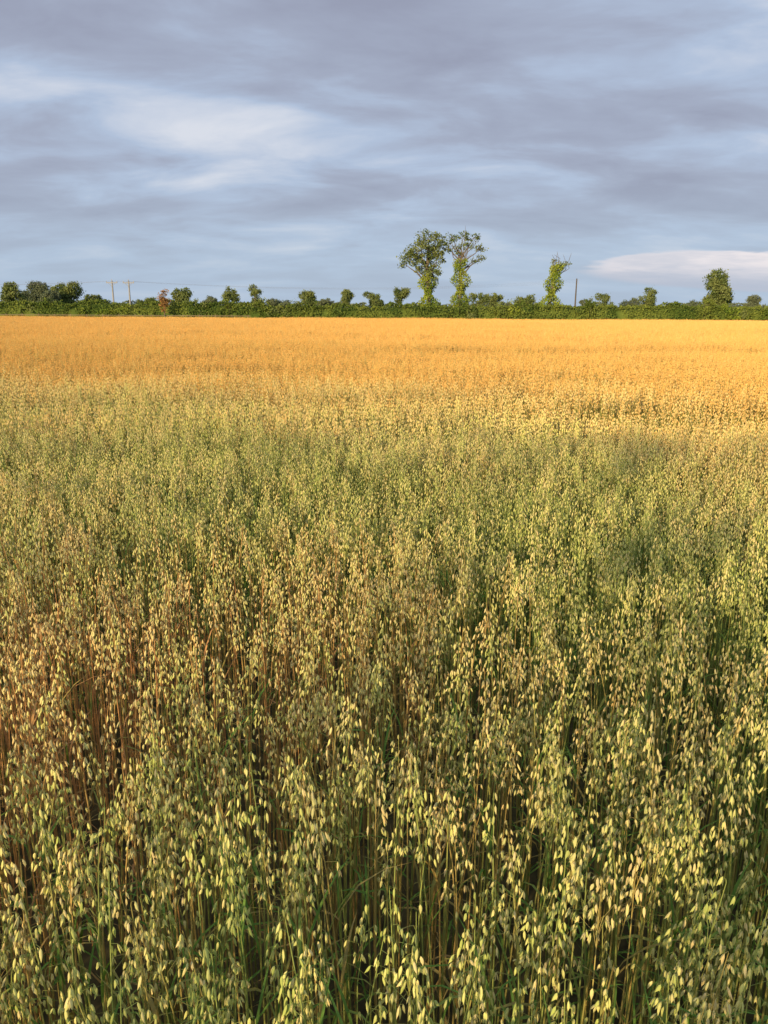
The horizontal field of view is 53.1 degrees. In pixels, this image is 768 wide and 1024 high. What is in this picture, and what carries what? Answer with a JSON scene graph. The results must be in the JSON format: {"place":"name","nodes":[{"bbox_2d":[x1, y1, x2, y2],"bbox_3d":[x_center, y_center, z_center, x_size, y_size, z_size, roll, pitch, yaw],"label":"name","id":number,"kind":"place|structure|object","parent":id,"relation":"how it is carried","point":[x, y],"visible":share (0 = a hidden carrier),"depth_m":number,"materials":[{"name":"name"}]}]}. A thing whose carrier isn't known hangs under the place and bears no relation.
{"place":"outdoors","nodes":[
{"label":"outdoors","id":0,"kind":"place"},
{"bbox_2d":[0,315,767,1023],"bbox_3d":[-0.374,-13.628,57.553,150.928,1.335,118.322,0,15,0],"label":"oat field","id":1,"kind":"structure","parent":0,"point":[414,399],"depth_m":3.27,"materials":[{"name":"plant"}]},
{"bbox_2d":[0,0,767,306],"label":"sky","id":2,"kind":"structure","parent":0,"point":[279,145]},
{"label":"ground","id":3,"kind":"structure","parent":0,"visible":0},
{"bbox_2d":[0,281,27,304],"bbox_3d":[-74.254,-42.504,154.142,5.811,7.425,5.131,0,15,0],"label":"woodland tree","id":4,"kind":"object","parent":3,"relation":"on","point":[11,291],"visible":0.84,"depth_m":152.50,"materials":[{"name":"green plant"}]},
{"bbox_2d":[17,290,29,299],"bbox_3d":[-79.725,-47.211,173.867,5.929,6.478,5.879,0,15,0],"label":"woodland tree","id":5,"kind":"object","parent":3,"relation":"on","point":[26,293],"visible":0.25,"depth_m":171.88,"materials":[{"name":"green plant"}]},
{"bbox_2d":[25,298,41,313],"bbox_3d":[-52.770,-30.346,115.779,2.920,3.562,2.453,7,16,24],"label":"hawthorn bush","id":6,"kind":"object","parent":3,"relation":"on","point":[30,308],"visible":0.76,"depth_m":115.19,"materials":[{"name":"green plant"}]},
{"bbox_2d":[26,280,49,303],"bbox_3d":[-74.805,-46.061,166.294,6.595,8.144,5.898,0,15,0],"label":"woodland tree","id":7,"kind":"object","parent":3,"relation":"on","point":[36,288],"visible":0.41,"depth_m":164.30,"materials":[{"name":"green plant"}]},
{"bbox_2d":[35,289,61,304],"bbox_3d":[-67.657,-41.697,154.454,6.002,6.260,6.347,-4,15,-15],"label":"woodland tree","id":8,"kind":"object","parent":3,"relation":"on","point":[52,295],"visible":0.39,"depth_m":153.76,"materials":[{"name":"green plant"}]},
{"bbox_2d":[42,297,58,314],"bbox_3d":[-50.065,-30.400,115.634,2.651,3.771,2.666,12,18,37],"label":"hawthorn bush","id":9,"kind":"object","parent":3,"relation":"on","point":[49,309],"visible":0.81,"depth_m":115.21,"materials":[{"name":"green plant"}]},
{"bbox_2d":[47,281,83,305],"bbox_3d":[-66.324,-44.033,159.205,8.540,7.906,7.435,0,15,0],"label":"woodland tree","id":10,"kind":"object","parent":3,"relation":"on","point":[71,293],"visible":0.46,"depth_m":157.94,"materials":[{"name":"green plant"}]},
{"bbox_2d":[77,305,91,315],"bbox_3d":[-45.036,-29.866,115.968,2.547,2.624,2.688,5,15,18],"label":"hawthorn bush","id":11,"kind":"object","parent":3,"relation":"on","point":[82,311],"visible":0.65,"depth_m":115.15,"materials":[{"name":"green plant"}]},
{"bbox_2d":[76,294,102,303],"bbox_3d":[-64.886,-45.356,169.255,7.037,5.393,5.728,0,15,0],"label":"woodland tree","id":12,"kind":"object","parent":3,"relation":"on","point":[92,297],"visible":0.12,"depth_m":168.22,"materials":[{"name":"green plant"}]},
{"bbox_2d":[96,303,112,316],"bbox_3d":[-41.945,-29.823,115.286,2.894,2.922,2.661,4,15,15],"label":"hawthorn bush","id":13,"kind":"object","parent":3,"relation":"on","point":[98,313],"visible":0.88,"depth_m":114.89,"materials":[{"name":"green plant"}]},
{"bbox_2d":[106,279,117,301],"bbox_3d":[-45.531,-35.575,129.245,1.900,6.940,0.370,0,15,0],"label":"utility pole","id":14,"kind":"object","parent":3,"relation":"on","point":[111,282],"visible":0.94,"depth_m":128.56,"materials":[{"name":"brown wood"}]},
{"bbox_2d":[111,303,130,316],"bbox_3d":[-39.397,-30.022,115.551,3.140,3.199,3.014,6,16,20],"label":"hawthorn bush","id":15,"kind":"object","parent":3,"relation":"on","point":[124,308],"visible":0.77,"depth_m":115.04,"materials":[{"name":"green plant"}]},
{"bbox_2d":[0,313,248,316],"bbox_3d":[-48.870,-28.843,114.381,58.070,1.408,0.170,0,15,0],"label":"post and rail fence","id":16,"kind":"object","parent":3,"relation":"on","point":[22,314],"visible":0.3,"depth_m":114.17,"materials":[{"name":"brown wood"}]},
{"bbox_2d":[123,281,133,303],"bbox_3d":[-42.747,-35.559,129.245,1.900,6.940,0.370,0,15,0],"label":"utility pole","id":17,"kind":"object","parent":3,"relation":"on","point":[128,282],"visible":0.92,"depth_m":128.67,"materials":[{"name":"brown wood"}]},
{"bbox_2d":[134,297,157,306],"bbox_3d":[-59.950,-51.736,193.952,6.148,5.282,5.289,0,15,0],"label":"field tree","id":18,"kind":"object","parent":3,"relation":"on","point":[147,299],"visible":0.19,"depth_m":192.38,"materials":[{"name":"green plant"}]},
{"bbox_2d":[157,289,171,317],"bbox_3d":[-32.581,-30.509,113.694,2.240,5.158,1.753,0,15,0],"label":"copper shrub","id":19,"kind":"object","parent":3,"relation":"on","point":[162,299],"visible":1,"depth_m":113.31,"materials":[{"name":"red plant"}]},
{"bbox_2d":[170,286,193,302],"bbox_3d":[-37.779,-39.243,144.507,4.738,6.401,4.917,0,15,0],"label":"tree","id":20,"kind":"object","parent":3,"relation":"on","point":[182,295],"visible":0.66,"depth_m":143.66,"materials":[{"name":"green plant"}]},
{"bbox_2d":[190,297,211,314],"bbox_3d":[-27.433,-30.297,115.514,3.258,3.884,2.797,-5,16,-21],"label":"hawthorn bush","id":21,"kind":"object","parent":3,"relation":"on","point":[196,301],"visible":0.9,"depth_m":114.99,"materials":[{"name":"green plant"}]},
{"bbox_2d":[201,295,218,302],"bbox_3d":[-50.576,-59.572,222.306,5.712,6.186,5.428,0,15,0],"label":"field tree","id":22,"kind":"object","parent":3,"relation":"on","point":[211,299],"visible":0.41,"depth_m":221.10,"materials":[{"name":"green plant"}]},
{"bbox_2d":[220,285,239,301],"bbox_3d":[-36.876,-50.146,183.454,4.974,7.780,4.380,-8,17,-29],"label":"tree","id":23,"kind":"object","parent":3,"relation":"on","point":[231,295],"visible":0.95,"depth_m":182.31,"materials":[{"name":"green plant"}]},
{"bbox_2d":[222,298,237,316],"bbox_3d":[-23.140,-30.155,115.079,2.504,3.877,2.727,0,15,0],"label":"hawthorn bush","id":24,"kind":"object","parent":3,"relation":"on","point":[224,301],"visible":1,"depth_m":114.90,"materials":[{"name":"green plant"}]},
{"bbox_2d":[247,284,261,306],"bbox_3d":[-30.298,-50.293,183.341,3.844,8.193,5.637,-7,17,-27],"label":"tree","id":25,"kind":"object","parent":3,"relation":"on","point":[254,291],"visible":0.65,"depth_m":182.56,"materials":[{"name":"green plant"}]},
{"bbox_2d":[255,297,270,317],"bbox_3d":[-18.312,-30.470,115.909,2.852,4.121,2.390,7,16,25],"label":"hawthorn bush","id":26,"kind":"object","parent":3,"relation":"on","point":[261,300],"visible":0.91,"depth_m":115.33,"materials":[{"name":"green plant"}]},
{"bbox_2d":[266,297,281,306],"bbox_3d":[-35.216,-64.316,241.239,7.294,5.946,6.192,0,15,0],"label":"field tree","id":27,"kind":"object","parent":3,"relation":"on","point":[275,302],"visible":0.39,"depth_m":239.94,"materials":[{"name":"green plant"}]},
{"bbox_2d":[266,303,284,317],"bbox_3d":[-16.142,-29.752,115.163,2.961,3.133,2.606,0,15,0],"label":"hawthorn bush","id":28,"kind":"object","parent":3,"relation":"on","point":[273,309],"visible":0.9,"depth_m":114.87,"materials":[{"name":"green plant"}]},
{"bbox_2d":[276,303,294,315],"bbox_3d":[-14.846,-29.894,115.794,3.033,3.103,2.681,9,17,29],"label":"hawthorn bush","id":29,"kind":"object","parent":3,"relation":"on","point":[285,310],"visible":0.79,"depth_m":115.12,"materials":[{"name":"green plant"}]},
{"bbox_2d":[281,300,292,308],"bbox_3d":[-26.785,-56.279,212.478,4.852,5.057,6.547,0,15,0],"label":"field tree","id":30,"kind":"object","parent":3,"relation":"on","point":[284,303],"visible":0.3,"depth_m":211.98,"materials":[{"name":"green plant"}]},
{"bbox_2d":[290,298,303,312],"bbox_3d":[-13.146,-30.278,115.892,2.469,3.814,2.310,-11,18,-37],"label":"hawthorn bush","id":31,"kind":"object","parent":3,"relation":"on","point":[298,302],"visible":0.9,"depth_m":115.19,"materials":[{"name":"green plant"}]},
{"bbox_2d":[293,301,310,316],"bbox_3d":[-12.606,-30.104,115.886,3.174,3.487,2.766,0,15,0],"label":"hawthorn bush","id":32,"kind":"object","parent":3,"relation":"on","point":[303,303],"visible":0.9,"depth_m":115.28,"materials":[{"name":"green plant"}]},
{"bbox_2d":[298,289,316,305],"bbox_3d":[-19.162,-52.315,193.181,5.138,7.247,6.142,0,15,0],"label":"tree","id":33,"kind":"object","parent":3,"relation":"on","point":[307,297],"visible":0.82,"depth_m":191.73,"materials":[{"name":"green plant"}]},
{"bbox_2d":[310,299,326,316],"bbox_3d":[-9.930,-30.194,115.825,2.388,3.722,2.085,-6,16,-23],"label":"hawthorn bush","id":34,"kind":"object","parent":3,"relation":"on","point":[316,301],"visible":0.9,"depth_m":115.42,"materials":[{"name":"green plant"}]},
{"bbox_2d":[317,298,334,305],"bbox_3d":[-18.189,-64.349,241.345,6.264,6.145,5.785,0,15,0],"label":"field tree","id":35,"kind":"object","parent":3,"relation":"on","point":[323,302],"visible":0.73,"depth_m":239.86,"materials":[{"name":"green plant"}]},
{"bbox_2d":[340,289,353,307],"bbox_3d":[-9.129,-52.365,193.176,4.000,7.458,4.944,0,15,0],"label":"tree","id":36,"kind":"object","parent":3,"relation":"on","point":[347,295],"visible":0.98,"depth_m":191.91,"materials":[{"name":"green plant"}]},
{"bbox_2d":[362,291,385,309],"bbox_3d":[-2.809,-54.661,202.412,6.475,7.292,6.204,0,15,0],"label":"tree","id":37,"kind":"object","parent":3,"relation":"on","point":[375,299],"visible":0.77,"depth_m":201.09,"materials":[{"name":"green plant"}]},
{"bbox_2d":[0,299,764,310],"bbox_3d":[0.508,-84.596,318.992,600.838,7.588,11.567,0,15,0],"label":"distant tree line","id":38,"kind":"object","parent":3,"relation":"on","point":[369,305],"visible":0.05,"depth_m":316.30,"materials":[{"name":"green plant"}]},
{"bbox_2d":[0,298,767,320],"bbox_3d":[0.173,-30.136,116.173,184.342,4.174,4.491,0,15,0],"label":"boundary hedge","id":39,"kind":"object","parent":3,"relation":"on","point":[675,310],"visible":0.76,"depth_m":115.34,"materials":[{"name":"green plant"}]},
{"bbox_2d":[393,286,410,306],"bbox_3d":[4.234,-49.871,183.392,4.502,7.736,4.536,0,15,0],"label":"tree","id":40,"kind":"object","parent":3,"relation":"on","point":[403,293],"visible":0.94,"depth_m":182.14,"materials":[{"name":"green plant"}]},
{"bbox_2d":[396,228,448,309],"bbox_3d":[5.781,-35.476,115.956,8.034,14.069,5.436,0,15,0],"label":"tall poplar tree","id":41,"kind":"object","parent":3,"relation":"on","point":[434,251],"visible":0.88,"depth_m":115.38,"materials":[{"name":"green plant"}]},
{"bbox_2d":[454,299,467,315],"bbox_3d":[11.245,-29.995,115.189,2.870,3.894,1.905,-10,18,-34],"label":"hawthorn bush","id":42,"kind":"object","parent":3,"relation":"on","point":[459,310],"visible":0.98,"depth_m":114.82,"materials":[{"name":"green plant"}]},
{"bbox_2d":[444,228,488,309],"bbox_3d":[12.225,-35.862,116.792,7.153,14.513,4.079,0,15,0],"label":"ivy clad ash tree","id":43,"kind":"object","parent":3,"relation":"on","point":[460,261],"visible":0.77,"depth_m":116.03,"materials":[{"name":"green plant"}]},
{"bbox_2d":[461,306,479,318],"bbox_3d":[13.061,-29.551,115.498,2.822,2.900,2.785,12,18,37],"label":"hawthorn bush","id":44,"kind":"object","parent":3,"relation":"on","point":[469,316],"visible":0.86,"depth_m":114.82,"materials":[{"name":"green plant"}]},
{"bbox_2d":[463,292,487,307],"bbox_3d":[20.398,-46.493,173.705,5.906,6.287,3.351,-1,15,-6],"label":"tree","id":45,"kind":"object","parent":3,"relation":"on","point":[473,296],"visible":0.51,"depth_m":173.06,"materials":[{"name":"green plant"}]},
{"bbox_2d":[482,293,502,307],"bbox_3d":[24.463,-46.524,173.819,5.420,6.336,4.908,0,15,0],"label":"tree","id":46,"kind":"object","parent":3,"relation":"on","point":[492,300],"visible":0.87,"depth_m":172.59,"materials":[{"name":"green plant"}]},
{"bbox_2d":[495,301,508,316],"bbox_3d":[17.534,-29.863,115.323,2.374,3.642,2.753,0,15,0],"label":"hawthorn bush","id":47,"kind":"object","parent":3,"relation":"on","point":[501,305],"visible":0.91,"depth_m":114.82,"materials":[{"name":"green plant"}]},
{"bbox_2d":[495,307,510,318],"bbox_3d":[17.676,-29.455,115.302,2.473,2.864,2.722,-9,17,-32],"label":"hawthorn bush","id":48,"kind":"object","parent":3,"relation":"on","point":[502,314],"visible":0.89,"depth_m":114.77,"materials":[{"name":"green plant"}]},
{"bbox_2d":[505,298,519,317],"bbox_3d":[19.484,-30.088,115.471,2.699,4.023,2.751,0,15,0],"label":"hawthorn bush","id":49,"kind":"object","parent":3,"relation":"on","point":[510,308],"visible":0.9,"depth_m":114.80,"materials":[{"name":"green plant"}]},
{"bbox_2d":[515,304,528,318],"bbox_3d":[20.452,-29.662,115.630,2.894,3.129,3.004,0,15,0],"label":"hawthorn bush","id":50,"kind":"object","parent":3,"relation":"on","point":[521,312],"visible":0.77,"depth_m":114.94,"materials":[{"name":"green plant"}]},
{"bbox_2d":[513,294,542,306],"bbox_3d":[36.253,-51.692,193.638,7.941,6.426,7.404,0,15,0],"label":"field tree","id":51,"kind":"object","parent":3,"relation":"on","point":[528,300],"visible":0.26,"depth_m":191.52,"materials":[{"name":"green plant"}]},
{"bbox_2d":[537,253,571,319],"bbox_3d":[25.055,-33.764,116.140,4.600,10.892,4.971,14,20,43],"label":"ivy clad dead tree","id":52,"kind":"object","parent":3,"relation":"on","point":[555,273],"visible":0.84,"depth_m":115.52,"materials":[{"name":"green plant"}]},
{"bbox_2d":[574,280,578,305],"bbox_3d":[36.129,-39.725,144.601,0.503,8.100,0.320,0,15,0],"label":"utility pole","id":53,"kind":"object","parent":3,"relation":"on","point":[575,293],"visible":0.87,"depth_m":144.16,"materials":[{"name":"brown wood"}]},
{"bbox_2d":[6,279,576,288],"bbox_3d":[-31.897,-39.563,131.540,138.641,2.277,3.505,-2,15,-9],"label":"power lines","id":54,"kind":"object","parent":53,"relation":"attached to","point":[286,288],"visible":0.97,"depth_m":133.64,"materials":[{"name":"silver metal"}]},
{"bbox_2d":[576,298,595,309],"bbox_3d":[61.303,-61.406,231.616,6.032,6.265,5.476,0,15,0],"label":"field tree","id":55,"kind":"object","parent":3,"relation":"on","point":[581,302],"visible":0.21,"depth_m":230.95,"materials":[{"name":"green plant"}]},
{"bbox_2d":[585,296,598,318],"bbox_3d":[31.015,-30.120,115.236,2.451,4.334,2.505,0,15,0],"label":"hawthorn bush","id":56,"kind":"object","parent":3,"relation":"on","point":[588,302],"visible":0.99,"depth_m":114.86,"materials":[{"name":"green plant"}]},
{"bbox_2d":[593,293,614,308],"bbox_3d":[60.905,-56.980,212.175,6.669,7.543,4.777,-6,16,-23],"label":"tree","id":57,"kind":"object","parent":3,"relation":"on","point":[605,298],"visible":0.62,"depth_m":211.14,"materials":[{"name":"green plant"}]},
{"bbox_2d":[618,297,639,308],"bbox_3d":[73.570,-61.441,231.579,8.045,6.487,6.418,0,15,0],"label":"field tree","id":58,"kind":"object","parent":3,"relation":"on","point":[632,302],"visible":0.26,"depth_m":229.25,"materials":[{"name":"green plant"}]},
{"bbox_2d":[637,287,658,306],"bbox_3d":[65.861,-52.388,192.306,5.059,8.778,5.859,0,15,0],"label":"tree","id":59,"kind":"object","parent":3,"relation":"on","point":[649,300],"visible":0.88,"depth_m":191.46,"materials":[{"name":"green plant"}]},
{"bbox_2d":[684,300,702,309],"bbox_3d":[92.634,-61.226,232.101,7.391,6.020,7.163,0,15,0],"label":"field tree","id":60,"kind":"object","parent":3,"relation":"on","point":[694,303],"visible":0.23,"depth_m":230.60,"materials":[{"name":"green plant"}]},
{"bbox_2d":[693,299,715,318],"bbox_3d":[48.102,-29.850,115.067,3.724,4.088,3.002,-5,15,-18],"label":"hawthorn bush","id":61,"kind":"object","parent":3,"relation":"on","point":[707,301],"visible":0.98,"depth_m":114.51,"materials":[{"name":"green plant"}]},
{"bbox_2d":[699,268,733,308],"bbox_3d":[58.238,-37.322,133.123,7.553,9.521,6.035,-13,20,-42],"label":"oak tree","id":62,"kind":"object","parent":3,"relation":"on","point":[719,288],"visible":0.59,"depth_m":131.07,"materials":[{"name":"green plant"}]},
{"bbox_2d":[720,303,741,319],"bbox_3d":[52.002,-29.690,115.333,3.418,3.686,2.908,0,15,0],"label":"hawthorn bush","id":63,"kind":"object","parent":3,"relation":"on","point":[737,311],"visible":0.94,"depth_m":114.80,"materials":[{"name":"green plant"}]},
{"bbox_2d":[736,309,749,318],"bbox_3d":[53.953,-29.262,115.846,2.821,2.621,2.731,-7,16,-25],"label":"hawthorn bush","id":64,"kind":"object","parent":3,"relation":"on","point":[744,314],"visible":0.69,"depth_m":114.84,"materials":[{"name":"green plant"}]},
{"bbox_2d":[741,294,765,309],"bbox_3d":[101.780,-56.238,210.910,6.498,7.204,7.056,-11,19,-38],"label":"tree","id":65,"kind":"object","parent":3,"relation":"on","point":[753,300],"visible":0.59,"depth_m":210.74,"materials":[{"name":"green plant"}]}
]}

